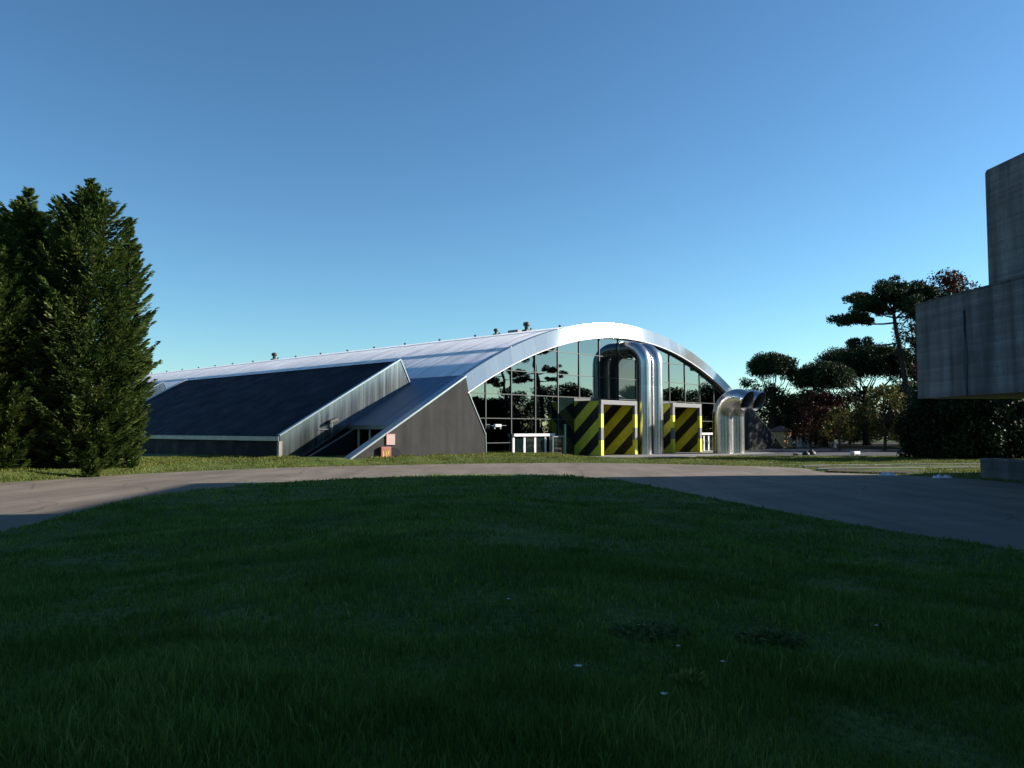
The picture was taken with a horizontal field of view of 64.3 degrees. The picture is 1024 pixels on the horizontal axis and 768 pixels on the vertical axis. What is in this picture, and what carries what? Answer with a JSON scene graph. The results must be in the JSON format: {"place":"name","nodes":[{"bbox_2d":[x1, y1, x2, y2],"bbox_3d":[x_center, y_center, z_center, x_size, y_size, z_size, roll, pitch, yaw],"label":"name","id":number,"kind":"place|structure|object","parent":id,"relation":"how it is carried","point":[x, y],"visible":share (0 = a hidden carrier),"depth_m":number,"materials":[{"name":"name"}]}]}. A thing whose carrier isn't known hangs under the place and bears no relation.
{"place":"outdoors","nodes":[
{"label":"outdoors","id":0,"kind":"place"},
{"bbox_2d":[0,436,1023,767],"bbox_3d":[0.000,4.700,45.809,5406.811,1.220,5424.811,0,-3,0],"label":"ground","id":1,"kind":"structure","parent":0,"point":[834,584],"depth_m":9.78,"materials":[{"name":"green plant"}]},
{"bbox_2d":[0,236,69,468],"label":"spruce tree","id":2,"kind":"object","parent":1,"relation":"on","point":[14,317],"visible":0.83,"depth_m":48.39,"materials":[{"name":"green plant"}]},
{"bbox_2d":[0,195,85,459],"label":"spruce tree","id":3,"kind":"object","parent":1,"relation":"on","point":[1,226],"visible":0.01,"depth_m":54.43,"materials":[{"name":"green plant"}]},
{"bbox_2d":[0,185,103,467],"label":"spruce tree","id":4,"kind":"object","parent":1,"relation":"on","point":[26,213],"visible":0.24,"depth_m":51.82,"materials":[{"name":"green plant"}]},
{"bbox_2d":[4,178,161,469],"bbox_3d":[-27.100,-3.650,51.844,9.388,19.403,8.792,-2,-4,29],"label":"spruce tree","id":5,"kind":"object","parent":1,"relation":"on","point":[88,216],"visible":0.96,"depth_m":50.23,"materials":[{"name":"green plant"}]},
{"bbox_2d":[78,444,101,477],"bbox_3d":[-24.408,4.571,47.201,1.268,2.245,1.422,0,-3,0],"label":"spruce sapling","id":6,"kind":"object","parent":1,"relation":"on","point":[89,465],"visible":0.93,"depth_m":47.05,"materials":[{"name":"green plant"}]},
{"bbox_2d":[97,217,157,467],"bbox_3d":[-25.274,-2.665,53.085,4.101,16.655,3.894,0,-3,0],"label":"spruce tree","id":7,"kind":"object","parent":1,"relation":"on","point":[129,454],"visible":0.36,"depth_m":52.67,"materials":[{"name":"green plant"}]},
{"bbox_2d":[379,447,390,456],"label":"wall box","id":8,"kind":"object","parent":1,"relation":"on","point":[384,451],"visible":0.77,"depth_m":65.95,"materials":[{"name":"red paint"}]},
{"bbox_2d":[70,322,783,458],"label":"exhibition hall","id":9,"kind":"structure","parent":1,"relation":"on","point":[527,387],"depth_m":80.74,"materials":[{"name":"metal"}]},
{"bbox_2d":[318,418,338,432],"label":"floodlight","id":10,"kind":"object","parent":9,"relation":"attached to","point":[332,421],"visible":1,"depth_m":70.80,"materials":[{"name":"grey metal"}]},
{"bbox_2d":[386,434,394,444],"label":"wall sign","id":11,"kind":"object","parent":9,"relation":"attached to","point":[390,439],"visible":1,"depth_m":66.73,"materials":[{"name":"white paint"}]},
{"bbox_2d":[488,424,505,428],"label":"security camera","id":12,"kind":"object","parent":9,"relation":"attached to","point":[497,425],"visible":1,"depth_m":75.36,"materials":[{"name":"white paint"}]},
{"bbox_2d":[512,433,554,452],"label":"door","id":13,"kind":"structure","parent":9,"relation":"in","point":[522,443],"depth_m":79.44,"materials":[{"name":"white paint"}]},
{"bbox_2d":[469,338,723,454],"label":"glass wall","id":14,"kind":"structure","parent":9,"relation":"in","point":[536,394],"depth_m":83.98,"materials":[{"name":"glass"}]},
{"bbox_2d":[702,433,712,450],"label":"door","id":15,"kind":"structure","parent":9,"relation":"in","point":[707,438],"depth_m":103.45,"materials":[{"name":"white paint"}]},
{"bbox_2d":[607,618,691,641],"bbox_3d":[1.216,2.175,7.235,0.780,0.160,0.580,0,-3,0],"label":"clover clump","id":16,"kind":"object","parent":1,"relation":"on","point":[659,626],"visible":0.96,"depth_m":7.19,"materials":[{"name":"green plant"}]},
{"bbox_2d":[667,668,708,689],"bbox_3d":[1.214,2.043,5.646,0.289,0.175,0.229,0,-3,0],"label":"pale weed","id":17,"kind":"object","parent":1,"relation":"on","point":[681,674],"visible":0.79,"depth_m":5.61,"materials":[{"name":"green plant"}]},
{"bbox_2d":[737,625,806,646],"bbox_3d":[2.322,2.256,7.343,0.666,0.168,0.478,0,-3,0],"label":"clover clump","id":18,"kind":"object","parent":1,"relation":"on","point":[755,631],"visible":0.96,"depth_m":7.29,"materials":[{"name":"green plant"}]},
{"bbox_2d":[802,463,979,467],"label":"kerb","id":19,"kind":"structure","parent":1,"relation":"on","point":[808,466],"depth_m":59.97,"materials":[{"name":"concrete"}]},
{"bbox_2d":[816,467,979,470],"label":"kerb","id":20,"kind":"structure","parent":1,"relation":"on","point":[822,469],"depth_m":55.47,"materials":[{"name":"concrete"}]},
{"bbox_2d":[816,465,979,467],"bbox_3d":[27.734,5.994,57.854,14.115,0.250,4.097,0,-3,-8],"label":"soil patch","id":21,"kind":"object","parent":1,"relation":"on","point":[878,466],"visible":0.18,"depth_m":58.19,"materials":[{"name":"brown soil"}]},
{"bbox_2d":[892,407,940,457],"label":"bush","id":22,"kind":"object","parent":1,"relation":"on","point":[899,434],"visible":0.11,"depth_m":79.35,"materials":[{"name":"green plant"}]},
{"bbox_2d":[905,381,951,429],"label":"dark tree","id":23,"kind":"object","parent":1,"relation":"on","point":[912,391],"visible":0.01,"depth_m":108.12,"materials":[{"name":"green plant"}]},
{"bbox_2d":[894,385,1023,458],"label":"bush","id":24,"kind":"object","parent":1,"relation":"on","point":[941,438],"visible":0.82,"depth_m":72.93,"materials":[{"name":"green plant"}]},
{"bbox_2d":[914,153,1023,398],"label":"concrete building","id":25,"kind":"structure","parent":1,"relation":"on","point":[969,344],"depth_m":47.70,"materials":[{"name":"grey concrete"}]},
{"bbox_2d":[963,399,1023,458],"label":"bush","id":26,"kind":"object","parent":1,"relation":"on","point":[1019,450],"visible":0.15,"depth_m":74.44,"materials":[{"name":"green plant"}]},
{"bbox_2d":[980,458,1023,481],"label":"retaining wall","id":27,"kind":"structure","parent":1,"relation":"on","point":[1004,468],"depth_m":43.97,"materials":[{"name":"concrete"}]},
{"bbox_2d":[0,463,1023,551],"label":"road","id":28,"kind":"structure","parent":0,"point":[988,512],"depth_m":37.28,"materials":[{"name":"grey asphalt"}]},
{"bbox_2d":[878,472,898,475],"bbox_3d":[22.408,5.347,48.781,1.148,0.212,0.869,0,-3,0],"label":"plastic sheet","id":29,"kind":"object","parent":28,"relation":"on","point":[886,474],"visible":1,"depth_m":48.52,"materials":[{"name":"plastic"}]},
{"bbox_2d":[0,451,1023,482],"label":"verge grass","id":30,"kind":"structure","parent":0,"point":[225,458],"depth_m":64.52,"materials":[{"name":"green plant"}]},
{"bbox_2d":[0,0,1023,424],"label":"sky","id":31,"kind":"structure","parent":0,"point":[713,178],"materials":[{"name":"blue"}]},
{"bbox_2d":[592,450,769,457],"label":"pavement","id":32,"kind":"structure","parent":0,"point":[689,454],"depth_m":87.45,"materials":[{"name":"concrete"}]},
{"bbox_2d":[574,400,638,455],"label":"striped entrance box","id":33,"kind":"object","parent":32,"relation":"on","point":[602,427],"visible":0.88,"depth_m":84.88,"materials":[{"name":"yellow paint"}]},
{"bbox_2d":[617,341,651,453],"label":"steel pipe","id":34,"kind":"object","parent":32,"relation":"on","point":[638,352],"visible":0.94,"depth_m":88.25,"materials":[{"name":"silver metal"}]},
{"bbox_2d":[630,343,664,453],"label":"steel pipe","id":35,"kind":"object","parent":32,"relation":"on","point":[657,395],"visible":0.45,"depth_m":89.77,"materials":[{"name":"silver metal"}]},
{"bbox_2d":[663,403,701,452],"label":"striped entrance box","id":36,"kind":"object","parent":32,"relation":"on","point":[682,427],"visible":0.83,"depth_m":96.64,"materials":[{"name":"yellow paint"}]},
{"bbox_2d":[713,389,753,453],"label":"steel vent pipe","id":37,"kind":"object","parent":32,"relation":"on","point":[728,403],"visible":1,"depth_m":90.67,"materials":[{"name":"silver metal"}]},
{"bbox_2d":[732,390,765,452],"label":"steel vent pipe","id":38,"kind":"object","parent":32,"relation":"on","point":[738,444],"visible":0.62,"depth_m":92.66,"materials":[{"name":"silver metal"}]},
{"bbox_2d":[808,449,815,454],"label":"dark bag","id":39,"kind":"object","parent":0,"point":[811,451],"visible":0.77,"depth_m":86.93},
{"bbox_2d":[786,441,900,448],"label":"forest floor","id":40,"kind":"structure","parent":0,"point":[874,445],"depth_m":138.22,"materials":[{"name":"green plant"}]},
{"bbox_2d":[739,351,799,429],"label":"umbrella pine","id":41,"kind":"object","parent":40,"relation":"on","point":[774,364],"visible":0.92,"depth_m":131.37,"materials":[{"name":"green plant"}]},
{"bbox_2d":[755,386,806,439],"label":"dark tree","id":42,"kind":"object","parent":40,"relation":"on","point":[785,400],"visible":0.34,"depth_m":136.39,"materials":[{"name":"green plant"}]},
{"bbox_2d":[770,425,791,447],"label":"kiosk","id":43,"kind":"object","parent":40,"relation":"on","point":[782,434],"visible":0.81,"depth_m":123.23,"materials":[{"name":"green metal"}]},
{"bbox_2d":[788,434,791,446],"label":"door","id":44,"kind":"structure","parent":43,"relation":"in","point":[789,435],"depth_m":123.65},
{"bbox_2d":[777,397,817,438],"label":"dark tree","id":45,"kind":"object","parent":40,"relation":"on","point":[787,415],"visible":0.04,"depth_m":144.59,"materials":[{"name":"green plant"}]},
{"bbox_2d":[796,433,809,446],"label":"service cabin","id":46,"kind":"object","parent":40,"relation":"on","point":[799,444],"visible":0.62,"depth_m":124.16,"materials":[{"name":"grey metal"}]},
{"bbox_2d":[783,388,853,444],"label":"dark tree","id":47,"kind":"object","parent":40,"relation":"on","point":[799,396],"visible":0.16,"depth_m":139.13,"materials":[{"name":"green plant"}]},
{"bbox_2d":[788,391,849,447],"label":"red leaved tree","id":48,"kind":"object","parent":40,"relation":"on","point":[815,402],"visible":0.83,"depth_m":121.14,"materials":[{"name":"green plant"}]},
{"bbox_2d":[789,360,858,446],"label":"umbrella pine","id":49,"kind":"object","parent":40,"relation":"on","point":[826,375],"visible":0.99,"depth_m":126.21,"materials":[{"name":"green plant"}]},
{"bbox_2d":[836,390,877,443],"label":"dark tree","id":50,"kind":"object","parent":40,"relation":"on","point":[853,401],"visible":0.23,"depth_m":147.81,"materials":[{"name":"green plant"}]},
{"bbox_2d":[812,341,915,444],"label":"umbrella pine","id":51,"kind":"object","parent":40,"relation":"on","point":[861,361],"visible":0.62,"depth_m":135.90,"materials":[{"name":"green plant"}]},
{"bbox_2d":[846,409,883,443],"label":"dark tree","id":52,"kind":"object","parent":40,"relation":"on","point":[858,441],"visible":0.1,"depth_m":150.51,"materials":[{"name":"green plant"}]},
{"bbox_2d":[825,274,949,403],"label":"tall pine","id":53,"kind":"object","parent":40,"relation":"on","point":[902,297],"visible":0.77,"depth_m":113.81,"materials":[{"name":"green plant"}]},
{"bbox_2d":[872,381,916,440],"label":"dark tree","id":54,"kind":"object","parent":40,"relation":"on","point":[888,408],"visible":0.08,"depth_m":130.15,"materials":[{"name":"green plant"}]},
{"bbox_2d":[886,312,916,388],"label":"dark tree","id":55,"kind":"object","parent":40,"relation":"on","point":[910,376],"visible":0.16,"depth_m":135.63,"materials":[{"name":"green plant"}]},
{"bbox_2d":[906,267,980,379],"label":"copper beech","id":56,"kind":"object","parent":40,"relation":"on","point":[951,281],"visible":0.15,"depth_m":121.25,"materials":[{"name":"red plant"}]},
{"bbox_2d":[739,448,956,455],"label":"plaza","id":57,"kind":"structure","parent":0,"point":[825,451],"depth_m":100.31,"materials":[{"name":"concrete"}]},
{"bbox_2d":[817,406,858,449],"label":"yellowing tree","id":58,"kind":"object","parent":57,"relation":"on","point":[838,421],"visible":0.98,"depth_m":106.57,"materials":[{"name":"green plant"}]},
{"bbox_2d":[850,451,859,454],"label":"concrete bench","id":59,"kind":"object","parent":57,"relation":"on","point":[854,452],"visible":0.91,"depth_m":85.82,"materials":[{"name":"white paint"}]},
{"bbox_2d":[847,382,907,450],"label":"yellowing tree","id":60,"kind":"object","parent":57,"relation":"on","point":[875,397],"visible":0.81,"depth_m":101.46,"materials":[{"name":"green plant"}]},
{"bbox_2d":[827,469,926,473],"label":"verge soil","id":61,"kind":"structure","parent":0,"point":[866,472],"depth_m":51.35,"materials":[{"name":"brown soil"}]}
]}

